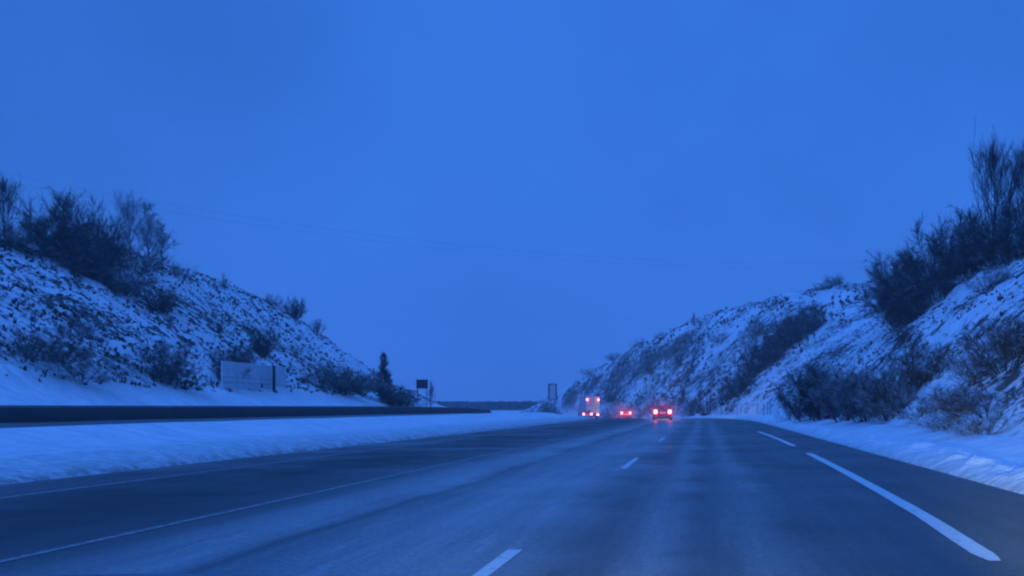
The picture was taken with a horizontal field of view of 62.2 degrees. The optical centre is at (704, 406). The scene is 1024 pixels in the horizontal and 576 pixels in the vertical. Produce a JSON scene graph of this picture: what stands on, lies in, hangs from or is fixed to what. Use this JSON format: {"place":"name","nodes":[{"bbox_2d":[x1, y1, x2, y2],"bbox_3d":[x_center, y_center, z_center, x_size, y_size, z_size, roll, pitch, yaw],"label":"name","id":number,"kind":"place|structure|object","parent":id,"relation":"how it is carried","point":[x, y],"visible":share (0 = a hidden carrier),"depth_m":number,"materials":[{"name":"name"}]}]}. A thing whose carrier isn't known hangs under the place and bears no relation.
{"place":"outdoors","nodes":[
{"label":"outdoors","id":0,"kind":"place"},
{"bbox_2d":[0,413,480,427],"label":"opposite road","id":1,"kind":"structure","parent":0,"point":[28,424],"depth_m":35.16,"materials":[{"name":"asphalt"}]},
{"bbox_2d":[4,181,871,267],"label":"power cable","id":2,"kind":"object","parent":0,"point":[410,245],"visible":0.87,"depth_m":138.78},
{"bbox_2d":[4,173,919,262],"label":"power cable","id":3,"kind":"object","parent":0,"point":[395,237],"visible":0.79,"depth_m":138.15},
{"bbox_2d":[0,418,1023,575],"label":"road","id":4,"kind":"structure","parent":0,"point":[709,497],"depth_m":9.37,"materials":[{"name":"asphalt"}]},
{"bbox_2d":[0,418,606,498],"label":"road marking","id":5,"kind":"object","parent":4,"relation":"on","point":[227,468],"visible":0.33,"depth_m":14.91,"materials":[{"name":"paint"}]},
{"bbox_2d":[0,418,642,562],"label":"road marking","id":6,"kind":"object","parent":4,"relation":"on","point":[50,550],"visible":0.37,"depth_m":8.92,"materials":[{"name":"paint"}]},
{"bbox_2d":[472,550,520,575],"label":"road marking","id":7,"kind":"object","parent":4,"relation":"on","point":[495,564],"visible":1,"depth_m":6.24,"materials":[{"name":"white paint"}]},
{"bbox_2d":[581,410,592,417],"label":"car","id":8,"kind":"object","parent":4,"relation":"on","point":[588,413],"visible":0.74,"depth_m":139.10,"materials":[{"name":"grey paint"}]},
{"bbox_2d":[578,396,599,417],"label":"lorry","id":9,"kind":"object","parent":4,"relation":"on","point":[592,403],"visible":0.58,"depth_m":149.65,"materials":[{"name":"metal"}]},
{"bbox_2d":[586,397,592,412],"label":"rear door","id":10,"kind":"structure","parent":9,"relation":"in","point":[589,404],"depth_m":149.28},
{"bbox_2d":[593,397,598,412],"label":"rear door","id":11,"kind":"structure","parent":9,"relation":"in","point":[595,403],"depth_m":149.61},
{"bbox_2d":[618,409,630,417],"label":"car","id":12,"kind":"object","parent":4,"relation":"on","point":[624,413],"visible":0.89,"depth_m":130.09,"materials":[{"name":"red paint"}]},
{"bbox_2d":[621,458,638,467],"bbox_3d":[-1.590,1.196,17.550,0.121,0.001,3.300,0,0,0],"label":"road marking","id":13,"kind":"object","parent":4,"relation":"on","point":[628,464],"visible":1,"depth_m":17.29,"materials":[{"name":"white paint"}]},
{"bbox_2d":[652,404,672,419],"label":"car","id":14,"kind":"object","parent":4,"relation":"on","point":[662,410],"visible":1,"depth_m":73.98,"materials":[{"name":"black paint"}]},
{"bbox_2d":[757,431,795,445],"bbox_3d":[2.718,1.196,32.500,0.245,0.001,15.001,0,0,-1],"label":"road marking","id":15,"kind":"object","parent":4,"relation":"on","point":[783,441],"visible":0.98,"depth_m":30.07,"materials":[{"name":"white paint"}]},
{"bbox_2d":[806,453,1000,560],"bbox_3d":[2.527,1.196,13.774,0.279,0.001,14.859,0,0,2],"label":"road marking","id":16,"kind":"object","parent":4,"relation":"on","point":[968,544],"visible":1,"depth_m":8.68,"materials":[{"name":"white paint"}]},
{"bbox_2d":[0,236,1023,494],"bbox_3d":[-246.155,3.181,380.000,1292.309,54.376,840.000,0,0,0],"label":"snowy ground","id":17,"kind":"structure","parent":0,"point":[58,452],"depth_m":51.18,"materials":[{"name":"snow"}]},
{"bbox_2d":[0,168,26,245],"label":"bare tree","id":18,"kind":"object","parent":17,"relation":"on","point":[3,191],"visible":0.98,"depth_m":56.59,"materials":[{"name":"plant"}]},
{"bbox_2d":[0,221,43,252],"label":"shrub","id":19,"kind":"object","parent":17,"relation":"on","point":[18,246],"visible":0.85,"depth_m":56.82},
{"bbox_2d":[10,210,62,260],"bbox_3d":[-46.763,-12.029,57.074,3.074,3.670,3.808,0,0,-11],"label":"bare tree","id":20,"kind":"object","parent":17,"relation":"on","point":[44,223],"visible":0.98,"depth_m":57.43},
{"bbox_2d":[0,325,94,363],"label":"shrub","id":21,"kind":"object","parent":17,"relation":"on","point":[26,348],"visible":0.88,"depth_m":40.20,"materials":[{"name":"plant"}]},
{"bbox_2d":[10,332,99,363],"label":"shrub","id":22,"kind":"object","parent":17,"relation":"on","point":[70,352],"visible":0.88,"depth_m":42.02,"materials":[{"name":"plant"}]},
{"bbox_2d":[3,186,116,259],"bbox_3d":[-47.349,-13.457,59.731,5.435,5.869,6.706,0,0,11],"label":"shrub","id":23,"kind":"object","parent":17,"relation":"on","point":[61,211],"visible":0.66,"depth_m":59.12,"materials":[{"name":"plant"}]},
{"bbox_2d":[41,319,87,339],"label":"shrub","id":24,"kind":"object","parent":17,"relation":"on","point":[60,327],"visible":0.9,"depth_m":45.41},
{"bbox_2d":[27,351,135,384],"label":"shrub","id":25,"kind":"object","parent":17,"relation":"on","point":[85,373],"visible":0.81,"depth_m":42.03,"materials":[{"name":"plant"}]},
{"bbox_2d":[57,318,121,340],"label":"shrub","id":26,"kind":"object","parent":17,"relation":"on","point":[88,329],"visible":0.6,"depth_m":49.74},
{"bbox_2d":[48,240,133,280],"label":"shrub","id":27,"kind":"object","parent":17,"relation":"on","point":[90,270],"visible":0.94,"depth_m":58.19,"materials":[{"name":"plant"}]},
{"bbox_2d":[43,223,141,271],"bbox_3d":[-45.334,-11.427,59.711,6.067,3.695,4.917,0,0,12],"label":"shrub","id":28,"kind":"object","parent":17,"relation":"on","point":[77,241],"visible":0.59,"depth_m":58.68,"materials":[{"name":"plant"}]},
{"bbox_2d":[56,206,141,269],"bbox_3d":[-45.937,-12.906,62.239,5.446,5.216,5.935,0,0,2],"label":"shrub","id":29,"kind":"object","parent":17,"relation":"on","point":[118,239],"visible":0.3,"depth_m":61.65,"materials":[{"name":"plant"}]},
{"bbox_2d":[81,263,160,296],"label":"shrub","id":30,"kind":"object","parent":17,"relation":"on","point":[122,287],"visible":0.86,"depth_m":59.33,"materials":[{"name":"plant"}]},
{"bbox_2d":[103,187,166,260],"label":"snowy tree","id":31,"kind":"object","parent":17,"relation":"on","point":[126,210],"visible":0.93,"depth_m":66.59,"materials":[{"name":"plant"}]},
{"bbox_2d":[118,246,172,274],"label":"shrub","id":32,"kind":"object","parent":17,"relation":"on","point":[147,266],"visible":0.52,"depth_m":65.57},
{"bbox_2d":[119,200,173,264],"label":"snowy tree","id":33,"kind":"object","parent":17,"relation":"on","point":[145,228],"visible":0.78,"depth_m":68.65,"materials":[{"name":"plant"}]},
{"bbox_2d":[136,284,181,314],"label":"shrub","id":34,"kind":"object","parent":17,"relation":"on","point":[165,302],"visible":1,"depth_m":60.90,"materials":[{"name":"plant"}]},
{"bbox_2d":[119,336,204,384],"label":"shrub","id":35,"kind":"object","parent":17,"relation":"on","point":[176,365],"visible":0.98,"depth_m":48.86,"materials":[{"name":"plant"}]},
{"bbox_2d":[146,221,177,266],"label":"snowy tree","id":36,"kind":"object","parent":17,"relation":"on","point":[158,233],"visible":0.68,"depth_m":70.33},
{"bbox_2d":[166,259,200,278],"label":"shrub","id":37,"kind":"object","parent":17,"relation":"on","point":[174,265],"visible":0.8,"depth_m":72.25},
{"bbox_2d":[160,367,215,390],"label":"shrub","id":38,"kind":"object","parent":17,"relation":"on","point":[184,382],"visible":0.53,"depth_m":50.73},
{"bbox_2d":[217,272,229,288],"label":"shrub","id":39,"kind":"object","parent":17,"relation":"on","point":[224,285],"visible":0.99,"depth_m":80.16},
{"bbox_2d":[209,358,253,380],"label":"shrub","id":40,"kind":"object","parent":17,"relation":"on","point":[218,371],"visible":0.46,"depth_m":57.46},
{"bbox_2d":[204,344,261,364],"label":"shrub","id":41,"kind":"object","parent":17,"relation":"on","point":[242,359],"visible":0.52,"depth_m":60.05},
{"bbox_2d":[0,405,490,422],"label":"barrier","id":42,"kind":"object","parent":17,"relation":"on","point":[34,413],"visible":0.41,"depth_m":39.97,"materials":[{"name":"concrete"}]},
{"bbox_2d":[220,361,285,389],"bbox_3d":[-32.720,-1.560,59.400,0.280,3.120,8.400,0,0,0],"label":"notice hoarding","id":43,"kind":"object","parent":17,"relation":"on","point":[256,378],"visible":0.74,"depth_m":58.58,"materials":[{"name":"metal"}]},
{"bbox_2d":[246,327,281,357],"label":"shrub","id":44,"kind":"object","parent":17,"relation":"on","point":[262,347],"visible":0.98,"depth_m":67.20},
{"bbox_2d":[258,293,285,306],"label":"shrub","id":45,"kind":"object","parent":17,"relation":"on","point":[271,301],"visible":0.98,"depth_m":88.26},
{"bbox_2d":[272,365,275,391],"bbox_3d":[-32.200,-1.979,61.000,0.326,2.260,0.326,0,0,0],"label":"post","id":46,"kind":"object","parent":17,"relation":"on","point":[273,378],"visible":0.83,"depth_m":60.92,"materials":[{"name":"metal"}]},
{"bbox_2d":[281,296,310,319],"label":"shrub","id":47,"kind":"object","parent":17,"relation":"on","point":[298,312],"visible":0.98,"depth_m":89.35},
{"bbox_2d":[307,316,326,333],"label":"shrub","id":48,"kind":"object","parent":17,"relation":"on","point":[316,329],"visible":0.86,"depth_m":90.91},
{"bbox_2d":[297,361,350,389],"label":"shrub","id":49,"kind":"object","parent":17,"relation":"on","point":[326,379],"visible":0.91,"depth_m":69.79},
{"bbox_2d":[324,367,379,395],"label":"shrub","id":50,"kind":"object","parent":17,"relation":"on","point":[345,388],"visible":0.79,"depth_m":73.66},
{"bbox_2d":[335,367,383,394],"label":"shrub","id":51,"kind":"object","parent":17,"relation":"on","point":[371,389],"visible":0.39,"depth_m":78.09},
{"bbox_2d":[374,351,401,402],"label":"conifer tree","id":52,"kind":"object","parent":17,"relation":"on","point":[385,374],"visible":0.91,"depth_m":79.63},
{"bbox_2d":[375,384,414,405],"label":"shrub","id":53,"kind":"object","parent":17,"relation":"on","point":[393,401],"visible":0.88,"depth_m":80.22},
{"bbox_2d":[382,388,420,406],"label":"shrub","id":54,"kind":"object","parent":17,"relation":"on","point":[409,401],"visible":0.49,"depth_m":82.44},
{"bbox_2d":[407,394,426,406],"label":"shrub","id":55,"kind":"object","parent":17,"relation":"on","point":[412,405],"visible":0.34,"depth_m":86.64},
{"bbox_2d":[416,380,427,406],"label":"road sign","id":56,"kind":"object","parent":17,"relation":"on","point":[422,384],"visible":0.89,"depth_m":92.41,"materials":[{"name":"metal"}]},
{"bbox_2d":[427,383,435,406],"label":"shrub","id":57,"kind":"object","parent":17,"relation":"on","point":[429,393],"visible":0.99,"depth_m":93.96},
{"bbox_2d":[435,401,542,409],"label":"distant wood","id":58,"kind":"object","parent":17,"relation":"on","point":[502,405],"visible":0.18,"depth_m":374.62,"materials":[{"name":"plant"}]},
{"bbox_2d":[539,406,563,414],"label":"shrub","id":59,"kind":"object","parent":17,"relation":"on","point":[548,411],"visible":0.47,"depth_m":155.34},
{"bbox_2d":[548,384,556,412],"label":"road sign","id":60,"kind":"object","parent":17,"relation":"on","point":[552,391],"visible":0.89,"depth_m":154.04,"materials":[{"name":"metal"}]},
{"bbox_2d":[578,367,598,375],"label":"shrub","id":61,"kind":"object","parent":17,"relation":"on","point":[585,371],"visible":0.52,"depth_m":226.09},
{"bbox_2d":[602,392,616,400],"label":"shrub","id":62,"kind":"object","parent":17,"relation":"on","point":[609,398],"visible":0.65,"depth_m":194.78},
{"bbox_2d":[599,406,621,417],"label":"shrub","id":63,"kind":"object","parent":17,"relation":"on","point":[607,415],"visible":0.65,"depth_m":176.18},
{"bbox_2d":[603,352,620,360],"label":"shrub","id":64,"kind":"object","parent":17,"relation":"on","point":[612,357],"visible":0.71,"depth_m":213.97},
{"bbox_2d":[612,401,651,417],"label":"shrub","id":65,"kind":"object","parent":17,"relation":"on","point":[636,414],"visible":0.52,"depth_m":167.29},
{"bbox_2d":[630,338,647,347],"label":"shrub","id":66,"kind":"object","parent":17,"relation":"on","point":[641,343],"visible":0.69,"depth_m":204.06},
{"bbox_2d":[641,362,657,374],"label":"shrub","id":67,"kind":"object","parent":17,"relation":"on","point":[650,372],"visible":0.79,"depth_m":182.00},
{"bbox_2d":[635,399,667,417],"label":"shrub","id":68,"kind":"object","parent":17,"relation":"on","point":[649,409],"visible":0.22,"depth_m":157.49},
{"bbox_2d":[654,331,669,339],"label":"shrub","id":69,"kind":"object","parent":17,"relation":"on","point":[659,338],"visible":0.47,"depth_m":194.88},
{"bbox_2d":[659,389,691,408],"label":"shrub","id":70,"kind":"object","parent":17,"relation":"on","point":[680,397],"visible":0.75,"depth_m":149.06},
{"bbox_2d":[664,350,686,362],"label":"shrub","id":71,"kind":"object","parent":17,"relation":"on","point":[674,358],"visible":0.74,"depth_m":174.80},
{"bbox_2d":[671,399,694,416],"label":"shrub","id":72,"kind":"object","parent":17,"relation":"on","point":[686,412],"visible":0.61,"depth_m":136.31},
{"bbox_2d":[688,316,712,326],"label":"shrub","id":73,"kind":"object","parent":17,"relation":"on","point":[699,322],"visible":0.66,"depth_m":182.11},
{"bbox_2d":[685,393,720,415],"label":"shrub","id":74,"kind":"object","parent":17,"relation":"on","point":[701,411],"visible":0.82,"depth_m":126.32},
{"bbox_2d":[705,332,729,343],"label":"shrub","id":75,"kind":"object","parent":17,"relation":"on","point":[714,339],"visible":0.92,"depth_m":159.86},
{"bbox_2d":[704,379,736,401],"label":"shrub","id":76,"kind":"object","parent":17,"relation":"on","point":[720,391],"visible":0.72,"depth_m":121.99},
{"bbox_2d":[520,280,933,415],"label":"hillside","id":77,"kind":"structure","parent":17,"relation":"on","point":[793,347],"depth_m":158.65,"materials":[{"name":"snow"}]},
{"bbox_2d":[686,400,774,414],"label":"wire fence","id":78,"kind":"object","parent":17,"relation":"on","point":[743,408],"visible":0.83,"depth_m":98.66,"materials":[{"name":"metal"}]},
{"bbox_2d":[717,360,758,394],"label":"shrub","id":79,"kind":"object","parent":17,"relation":"on","point":[740,382],"visible":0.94,"depth_m":120.26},
{"bbox_2d":[729,341,773,374],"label":"shrub","id":80,"kind":"object","parent":17,"relation":"on","point":[749,364],"visible":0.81,"depth_m":122.24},
{"bbox_2d":[744,313,773,336],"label":"shrub","id":81,"kind":"object","parent":17,"relation":"on","point":[758,330],"visible":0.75,"depth_m":143.91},
{"bbox_2d":[748,326,788,365],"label":"shrub","id":82,"kind":"object","parent":17,"relation":"on","point":[772,357],"visible":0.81,"depth_m":120.53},
{"bbox_2d":[757,296,780,306],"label":"shrub","id":83,"kind":"object","parent":17,"relation":"on","point":[775,300],"visible":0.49,"depth_m":159.01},
{"bbox_2d":[757,315,807,351],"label":"shrub","id":84,"kind":"object","parent":17,"relation":"on","point":[790,342],"visible":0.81,"depth_m":120.63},
{"bbox_2d":[774,406,811,420],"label":"shrub","id":85,"kind":"object","parent":17,"relation":"on","point":[788,416],"visible":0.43,"depth_m":60.78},
{"bbox_2d":[779,309,820,341],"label":"shrub","id":86,"kind":"object","parent":17,"relation":"on","point":[797,327],"visible":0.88,"depth_m":120.18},
{"bbox_2d":[761,360,842,421],"bbox_3d":[6.914,-1.132,55.720,6.259,4.380,5.073,0,0,-21],"label":"shrub","id":87,"kind":"object","parent":17,"relation":"on","point":[787,403],"visible":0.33,"depth_m":55.21,"materials":[{"name":"plant"}]},
{"bbox_2d":[790,299,836,331],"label":"shrub","id":88,"kind":"object","parent":17,"relation":"on","point":[815,314],"visible":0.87,"depth_m":120.86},
{"bbox_2d":[779,356,871,420],"bbox_3d":[7.678,-1.266,51.063,5.618,4.422,6.123,0,0,-27],"label":"shrub","id":89,"kind":"object","parent":17,"relation":"on","point":[809,405],"visible":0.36,"depth_m":50.80,"materials":[{"name":"plant"}]},
{"bbox_2d":[812,275,849,291],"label":"shrub","id":90,"kind":"object","parent":17,"relation":"on","point":[829,286],"visible":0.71,"depth_m":149.06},
{"bbox_2d":[826,272,849,286],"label":"shrub","id":91,"kind":"object","parent":17,"relation":"on","point":[836,283],"visible":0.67,"depth_m":151.12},
{"bbox_2d":[807,361,890,422],"bbox_3d":[8.354,-0.997,45.753,5.016,3.810,5.467,0,0,14],"label":"shrub","id":92,"kind":"object","parent":17,"relation":"on","point":[831,407],"visible":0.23,"depth_m":44.77,"materials":[{"name":"plant"}]},
{"bbox_2d":[813,365,903,422],"bbox_3d":[8.048,-0.753,40.412,4.841,3.035,5.430,0,0,-10],"label":"shrub","id":93,"kind":"object","parent":17,"relation":"on","point":[851,385],"visible":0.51,"depth_m":40.15,"materials":[{"name":"plant"}]},
{"bbox_2d":[744,255,1023,431],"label":"hillside","id":94,"kind":"structure","parent":17,"relation":"on","point":[974,306],"depth_m":60.78,"materials":[{"name":"snow"}]},
{"bbox_2d":[846,361,922,420],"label":"shrub","id":95,"kind":"object","parent":17,"relation":"on","point":[870,405],"visible":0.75,"depth_m":36.32,"materials":[{"name":"plant"}]},
{"bbox_2d":[851,250,940,322],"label":"shrub","id":96,"kind":"object","parent":17,"relation":"on","point":[891,285],"visible":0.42,"depth_m":73.64,"materials":[{"name":"plant"}]},
{"bbox_2d":[852,242,940,316],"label":"shrub","id":97,"kind":"object","parent":17,"relation":"on","point":[872,272],"visible":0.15,"depth_m":80.13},
{"bbox_2d":[857,286,936,327],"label":"shrub","id":98,"kind":"object","parent":17,"relation":"on","point":[913,313],"visible":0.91,"depth_m":70.95,"materials":[{"name":"plant"}]},
{"bbox_2d":[890,321,912,342],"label":"shrub","id":99,"kind":"object","parent":17,"relation":"on","point":[903,332],"visible":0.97,"depth_m":61.87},
{"bbox_2d":[873,381,949,421],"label":"shrub","id":100,"kind":"object","parent":17,"relation":"on","point":[921,414],"visible":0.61,"depth_m":32.26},
{"bbox_2d":[879,333,965,387],"bbox_3d":[9.931,-2.056,36.202,4.471,2.434,3.623,0,0,11],"label":"shrub","id":101,"kind":"object","parent":17,"relation":"on","point":[909,369],"visible":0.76,"depth_m":36.13,"materials":[{"name":"plant"}]},
{"bbox_2d":[902,252,969,299],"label":"shrub","id":102,"kind":"object","parent":17,"relation":"on","point":[943,290],"visible":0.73,"depth_m":66.89,"materials":[{"name":"plant"}]},
{"bbox_2d":[906,408,967,430],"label":"shrub","id":103,"kind":"object","parent":17,"relation":"on","point":[937,419],"visible":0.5,"depth_m":26.84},
{"bbox_2d":[880,208,1001,300],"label":"shrub","id":104,"kind":"object","parent":17,"relation":"on","point":[907,256],"visible":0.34,"depth_m":69.88,"materials":[{"name":"plant"}]},
{"bbox_2d":[922,383,996,416],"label":"shrub","id":105,"kind":"object","parent":17,"relation":"on","point":[941,404],"visible":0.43,"depth_m":27.47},
{"bbox_2d":[911,197,1011,282],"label":"shrub","id":106,"kind":"object","parent":17,"relation":"on","point":[941,255],"visible":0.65,"depth_m":65.33,"materials":[{"name":"plant"}]},
{"bbox_2d":[906,309,1023,376],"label":"shrub","id":107,"kind":"object","parent":17,"relation":"on","point":[988,360],"visible":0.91,"depth_m":28.00,"materials":[{"name":"plant"}]},
{"bbox_2d":[918,343,1017,382],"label":"shrub","id":108,"kind":"object","parent":17,"relation":"on","point":[971,372],"visible":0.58,"depth_m":29.77,"materials":[{"name":"plant"}]},
{"bbox_2d":[913,374,1023,418],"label":"shrub","id":109,"kind":"object","parent":17,"relation":"on","point":[974,411],"visible":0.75,"depth_m":24.50,"materials":[{"name":"plant"}]},
{"bbox_2d":[929,406,1021,435],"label":"shrub","id":110,"kind":"object","parent":17,"relation":"on","point":[977,428],"visible":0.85,"depth_m":22.55,"materials":[{"name":"plant"}]},
{"bbox_2d":[952,261,1017,290],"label":"shrub","id":111,"kind":"object","parent":17,"relation":"on","point":[988,276],"visible":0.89,"depth_m":58.15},
{"bbox_2d":[949,188,1023,268],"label":"shrub","id":112,"kind":"object","parent":17,"relation":"on","point":[1008,248],"visible":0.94,"depth_m":61.52,"materials":[{"name":"plant"}]},
{"bbox_2d":[965,119,1023,267],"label":"bare tree","id":113,"kind":"object","parent":17,"relation":"on","point":[993,162],"visible":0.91,"depth_m":62.25,"materials":[{"name":"plant"}]},
{"bbox_2d":[969,138,1023,252],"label":"bare tree","id":114,"kind":"object","parent":17,"relation":"on","point":[1020,182],"visible":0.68,"depth_m":62.30,"materials":[{"name":"plant"}]},
{"bbox_2d":[977,313,1023,357],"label":"shrub","id":115,"kind":"object","parent":17,"relation":"on","point":[995,334],"visible":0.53,"depth_m":30.42,"materials":[{"name":"plant"}]},
{"bbox_2d":[0,0,1023,401],"label":"sky","id":116,"kind":"structure","parent":0,"point":[786,141],"materials":[{"name":"blue"}]}
]}

